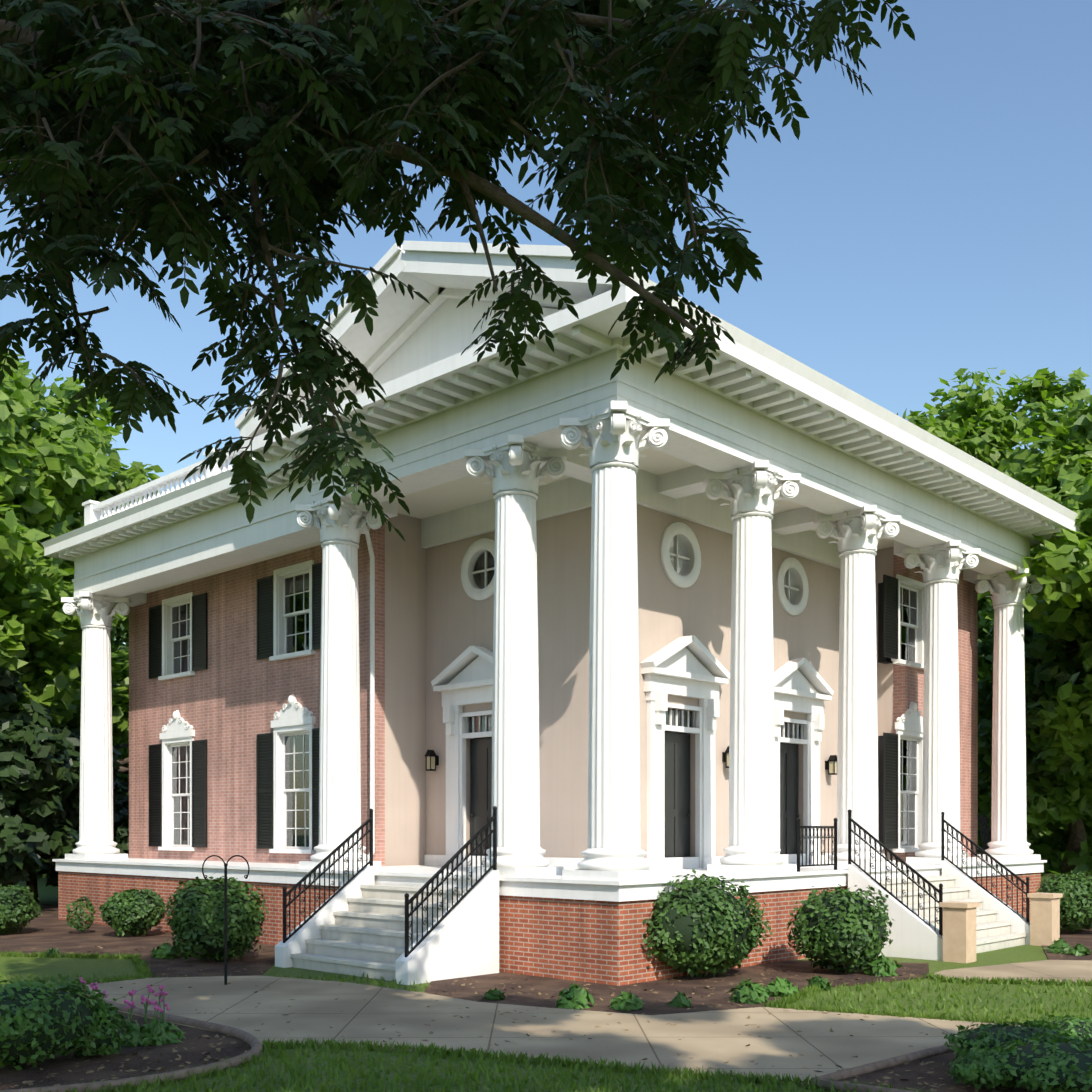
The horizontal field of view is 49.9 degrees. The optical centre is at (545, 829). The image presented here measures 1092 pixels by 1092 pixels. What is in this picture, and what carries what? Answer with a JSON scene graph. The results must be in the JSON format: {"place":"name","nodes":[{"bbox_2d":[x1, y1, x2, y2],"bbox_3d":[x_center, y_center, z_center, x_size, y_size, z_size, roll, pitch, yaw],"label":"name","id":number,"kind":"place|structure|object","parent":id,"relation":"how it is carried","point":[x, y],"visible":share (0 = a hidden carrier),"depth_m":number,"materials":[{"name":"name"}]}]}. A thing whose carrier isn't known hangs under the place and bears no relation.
{"place":"outdoors","nodes":[
{"label":"outdoors","id":0,"kind":"place"},
{"bbox_2d":[0,0,914,540],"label":"tree","id":1,"kind":"object","parent":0,"point":[176,236],"depth_m":5.74,"materials":[{"name":"green plant"}]},
{"bbox_2d":[0,0,730,156],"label":"tree leaves","id":2,"kind":"object","parent":1,"relation":"attached to","point":[623,9],"visible":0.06,"depth_m":7.53,"materials":[{"name":"green plant"}]},
{"bbox_2d":[140,442,893,593],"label":"building porch ceiling","id":3,"kind":"structure","parent":0,"point":[448,496],"depth_m":23.20,"materials":[{"name":"white paint"}]},
{"bbox_2d":[55,975,1019,1086],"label":"walkway","id":4,"kind":"structure","parent":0,"point":[316,1008],"depth_m":13.53,"materials":[{"name":"concrete"}]},
{"bbox_2d":[202,855,249,984],"bbox_3d":[-4.687,1.335,17.168,0.690,1.929,0.134,0,0,-10],"label":"shepherd's hook","id":5,"kind":"object","parent":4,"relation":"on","point":[225,922],"visible":0.92,"depth_m":17.15,"materials":[{"name":"black metal"}]},
{"bbox_2d":[0,869,1091,1091],"bbox_3d":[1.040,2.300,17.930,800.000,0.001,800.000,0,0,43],"label":"lawn","id":6,"kind":"structure","parent":0,"point":[24,967],"depth_m":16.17,"materials":[{"name":"green plant"}]},
{"bbox_2d":[0,367,80,726],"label":"tree","id":7,"kind":"object","parent":6,"relation":"on","point":[15,550],"visible":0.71,"depth_m":31.56,"materials":[{"name":"green plant"}]},
{"bbox_2d":[0,707,128,903],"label":"tree","id":8,"kind":"object","parent":6,"relation":"on","point":[67,732],"depth_m":36.01,"materials":[{"name":"green plant"}]},
{"bbox_2d":[0,352,166,887],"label":"tree","id":9,"kind":"object","parent":6,"relation":"on","point":[78,467],"depth_m":34.19,"materials":[{"name":"green plant"}]},
{"bbox_2d":[68,619,128,794],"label":"tree","id":10,"kind":"object","parent":6,"relation":"on","point":[117,643],"depth_m":48.73,"materials":[{"name":"green plant"}]},
{"bbox_2d":[113,777,128,814],"bbox_3d":[-14.215,0.226,39.522,5.363,4.321,5.007,0,0,43],"label":"tree","id":11,"kind":"object","parent":6,"relation":"on","point":[125,800],"depth_m":39.13,"materials":[{"name":"green plant"}]},
{"bbox_2d":[0,1010,250,1089],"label":"bed mulch","id":12,"kind":"object","parent":6,"relation":"on","point":[61,1066],"visible":0.23,"depth_m":11.55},
{"bbox_2d":[0,974,117,1069],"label":"shrub","id":13,"kind":"object","parent":12,"relation":"on","point":[25,1024],"depth_m":11.04,"materials":[{"name":"green plant"}]},
{"bbox_2d":[51,1002,133,1057],"bbox_3d":[-4.680,2.017,11.769,0.862,0.565,0.992,0,0,43],"label":"shrub","id":14,"kind":"object","parent":12,"relation":"on","point":[103,1049],"depth_m":11.65,"materials":[{"name":"green plant"}]},
{"bbox_2d":[82,983,185,1046],"bbox_3d":[-4.686,2.017,12.943,1.708,0.632,0.728,0,0,43],"label":"plant","id":15,"kind":"object","parent":12,"relation":"in","point":[164,1035],"depth_m":12.49,"materials":[{"name":"green plant"}]},
{"bbox_2d":[79,977,169,1012],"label":"flower heads","id":16,"kind":"object","parent":15,"relation":"attached to","point":[143,998],"visible":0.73,"depth_m":12.72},
{"bbox_2d":[0,904,275,977],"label":"bed mulch","id":17,"kind":"object","parent":6,"relation":"on","point":[45,930],"visible":0.2,"depth_m":22.93,"materials":[{"name":"brown soil"}]},
{"bbox_2d":[0,884,41,934],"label":"boxwood shrub","id":18,"kind":"object","parent":17,"relation":"on","point":[8,915],"depth_m":25.39,"materials":[{"name":"green plant"}]},
{"bbox_2d":[0,666,114,885],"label":"tree","id":19,"kind":"object","parent":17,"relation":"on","point":[39,766],"depth_m":31.49,"materials":[{"name":"green plant"}]},
{"bbox_2d":[66,896,94,931],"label":"small shrub","id":20,"kind":"object","parent":17,"relation":"on","point":[78,919],"visible":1,"depth_m":25.64,"materials":[{"name":"green plant"}]},
{"bbox_2d":[113,816,128,857],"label":"hedge shrub","id":21,"kind":"object","parent":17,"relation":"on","point":[122,828],"depth_m":34.66,"materials":[{"name":"green plant"}]},
{"bbox_2d":[99,884,166,935],"bbox_3d":[-8.785,1.721,25.122,1.487,1.156,1.550,0,0,43],"label":"boxwood shrub","id":22,"kind":"object","parent":17,"relation":"on","point":[127,916],"depth_m":24.75,"materials":[{"name":"green plant"}]},
{"bbox_2d":[158,873,271,961],"bbox_3d":[-5.707,1.525,20.306,1.806,1.549,1.928,0,0,43],"label":"boxwood shrub","id":23,"kind":"object","parent":17,"relation":"on","point":[210,910],"depth_m":19.84,"materials":[{"name":"green plant"}]},
{"bbox_2d":[0,999,1029,1091],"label":"bed edging","id":24,"kind":"object","parent":6,"relation":"on","point":[252,1041],"visible":0.71,"depth_m":11.02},
{"bbox_2d":[9,946,1088,1091],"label":"fallen leaves","id":25,"kind":"object","parent":6,"relation":"on","point":[539,993],"visible":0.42,"depth_m":12.30,"materials":[{"name":"brown plant"}]},
{"bbox_2d":[36,639,1063,873],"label":"shrubs","id":26,"kind":"object","parent":6,"relation":"on","point":[1046,831],"depth_m":60.03,"materials":[{"name":"green plant"}]},
{"bbox_2d":[41,241,1083,984],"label":"building trim","id":27,"kind":"structure","parent":6,"relation":"on","point":[749,405],"depth_m":21.72,"materials":[{"name":"white paint"}]},
{"bbox_2d":[172,536,915,846],"bbox_3d":[-0.684,-2.638,25.594,18.315,6.025,6.319,0,0,6],"label":"window glass","id":28,"kind":"object","parent":27,"relation":"in","point":[479,579],"visible":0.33,"depth_m":26.19,"materials":[{"name":"glass"}]},
{"bbox_2d":[290,876,1026,980],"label":"concrete stairs","id":29,"kind":"structure","parent":6,"relation":"on","point":[365,933],"depth_m":19.60,"materials":[{"name":"white concrete"}]},
{"bbox_2d":[282,746,1029,957],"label":"metal railings","id":30,"kind":"object","parent":29,"relation":"on","point":[432,753],"visible":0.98,"depth_m":20.85,"materials":[{"name":"black metal"}]},
{"bbox_2d":[424,960,928,1014],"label":"bed mulch","id":31,"kind":"object","parent":6,"relation":"on","point":[665,989],"visible":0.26,"depth_m":17.08,"materials":[{"name":"brown soil"}]},
{"bbox_2d":[46,937,1091,1010],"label":"perennial plants","id":32,"kind":"object","parent":31,"relation":"on","point":[577,997],"visible":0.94,"depth_m":15.72,"materials":[{"name":"green plant"}]},
{"bbox_2d":[641,869,772,976],"bbox_3d":[2.297,1.445,18.288,2.390,1.709,2.432,0,0,43],"label":"boxwood shrub","id":33,"kind":"object","parent":31,"relation":"on","point":[691,963],"depth_m":17.57,"materials":[{"name":"green plant"}]},
{"bbox_2d":[782,884,894,973],"bbox_3d":[4.705,1.584,18.821,1.638,1.432,1.876,0,0,43],"label":"boxwood shrub","id":34,"kind":"object","parent":31,"relation":"on","point":[855,963],"depth_m":18.31,"materials":[{"name":"green plant"}]},
{"bbox_2d":[840,1051,1083,1091],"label":"mulch bed","id":35,"kind":"object","parent":6,"relation":"on","point":[915,1072],"visible":0.3,"depth_m":10.77,"materials":[{"name":"brown soil"}]},
{"bbox_2d":[943,1047,1019,1088],"bbox_3d":[4.008,2.116,10.431,0.812,0.368,1.067,0,0,43],"label":"groundcover plant","id":36,"kind":"object","parent":35,"relation":"on","point":[960,1069],"depth_m":10.17,"materials":[{"name":"green plant"}]},
{"bbox_2d":[944,1019,1087,1052],"bbox_3d":[4.553,2.078,11.262,1.244,0.444,1.472,0,0,43],"label":"groundcover plant","id":37,"kind":"object","parent":35,"relation":"on","point":[954,1040],"depth_m":11.14,"materials":[{"name":"green plant"}]},
{"bbox_2d":[973,1033,1091,1091],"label":"groundcover plant","id":38,"kind":"object","parent":35,"relation":"on","point":[1032,1082],"depth_m":9.88,"materials":[{"name":"green plant"}]},
{"bbox_2d":[1036,1013,1091,1043],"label":"groundcover plant","id":39,"kind":"object","parent":35,"relation":"on","point":[1064,1018],"depth_m":11.74,"materials":[{"name":"green plant"}]},
{"bbox_2d":[896,367,1090,853],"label":"tree","id":40,"kind":"object","parent":6,"relation":"on","point":[964,423],"depth_m":44.34,"materials":[{"name":"green plant"}]},
{"bbox_2d":[939,893,1062,962],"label":"stone pedestals","id":41,"kind":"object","parent":6,"relation":"on","point":[959,931],"depth_m":20.44,"materials":[{"name":"stone"}]},
{"bbox_2d":[978,393,1091,681],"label":"tree","id":42,"kind":"object","parent":6,"relation":"on","point":[1078,460],"visible":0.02,"depth_m":39.44,"materials":[{"name":"green plant"}]},
{"bbox_2d":[978,595,1091,877],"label":"tree","id":43,"kind":"object","parent":6,"relation":"on","point":[1057,796],"depth_m":31.56,"materials":[{"name":"green plant"}]},
{"bbox_2d":[993,471,1091,772],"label":"tree","id":44,"kind":"object","parent":6,"relation":"on","point":[1063,598],"depth_m":29.25,"materials":[{"name":"green plant"}]},
{"bbox_2d":[1042,928,1091,960],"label":"bed mulch","id":45,"kind":"object","parent":6,"relation":"on","point":[1084,938],"depth_m":23.74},
{"bbox_2d":[1029,870,1091,932],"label":"boxwood shrub","id":46,"kind":"object","parent":45,"relation":"on","point":[1076,914],"depth_m":25.33,"materials":[{"name":"green plant"}]},
{"bbox_2d":[0,0,1091,643],"label":"sky","id":47,"kind":"structure","parent":0,"point":[931,225],"materials":[{"name":"blue"}]},
{"bbox_2d":[58,871,1040,985],"bbox_3d":[-0.111,1.675,29.428,18.570,1.250,16.230,0,0,43],"label":"brick foundation","id":48,"kind":"object","parent":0,"point":[596,941],"visible":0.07,"depth_m":18.55,"materials":[{"name":"red brick"}]},
{"bbox_2d":[63,412,1042,870],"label":"building trim","id":49,"kind":"structure","parent":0,"point":[613,446],"depth_m":22.07,"materials":[{"name":"white paint"}]},
{"bbox_2d":[129,517,977,865],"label":"brick wall","id":50,"kind":"structure","parent":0,"point":[229,701],"depth_m":27.60,"materials":[{"name":"brick"}]},
{"bbox_2d":[362,517,374,860],"bbox_3d":[-3.619,-2.709,23.366,0.199,6.873,0.826,0,0,9],"label":"downspout","id":51,"kind":"object","parent":50,"relation":"attached to","point":[372,672],"visible":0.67,"depth_m":23.68,"materials":[{"name":"white metal"}]},
{"bbox_2d":[149,562,897,849],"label":"window shutters","id":52,"kind":"object","parent":50,"relation":"attached to","point":[265,740],"visible":0.77,"depth_m":26.59,"materials":[{"name":"black wood"}]},
{"bbox_2d":[427,753,836,772],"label":"wall lanterns","id":53,"kind":"object","parent":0,"point":[831,767],"visible":0.57,"depth_m":24.51,"materials":[{"name":"black metal"}]},
{"bbox_2d":[470,732,799,857],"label":"doors","id":54,"kind":"structure","parent":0,"point":[677,795],"depth_m":23.85,"materials":[{"name":"black wood"}]},
{"bbox_2d":[385,504,892,865],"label":"stucco wall","id":55,"kind":"structure","parent":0,"point":[438,620],"depth_m":23.93,"materials":[{"name":"beige paint"}]},
{"bbox_2d":[474,583,892,842],"bbox_3d":[0.140,-2.750,27.274,10.745,7.000,16.716,0,0,73],"label":"dark building interior","id":56,"kind":"object","parent":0,"point":[883,660],"visible":0.04,"depth_m":27.10,"materials":[{"name":"black"}]},
{"bbox_2d":[933,960,1091,983],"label":"walkway","id":57,"kind":"structure","parent":0,"point":[1074,970],"depth_m":18.77,"materials":[{"name":"concrete"}]}
]}

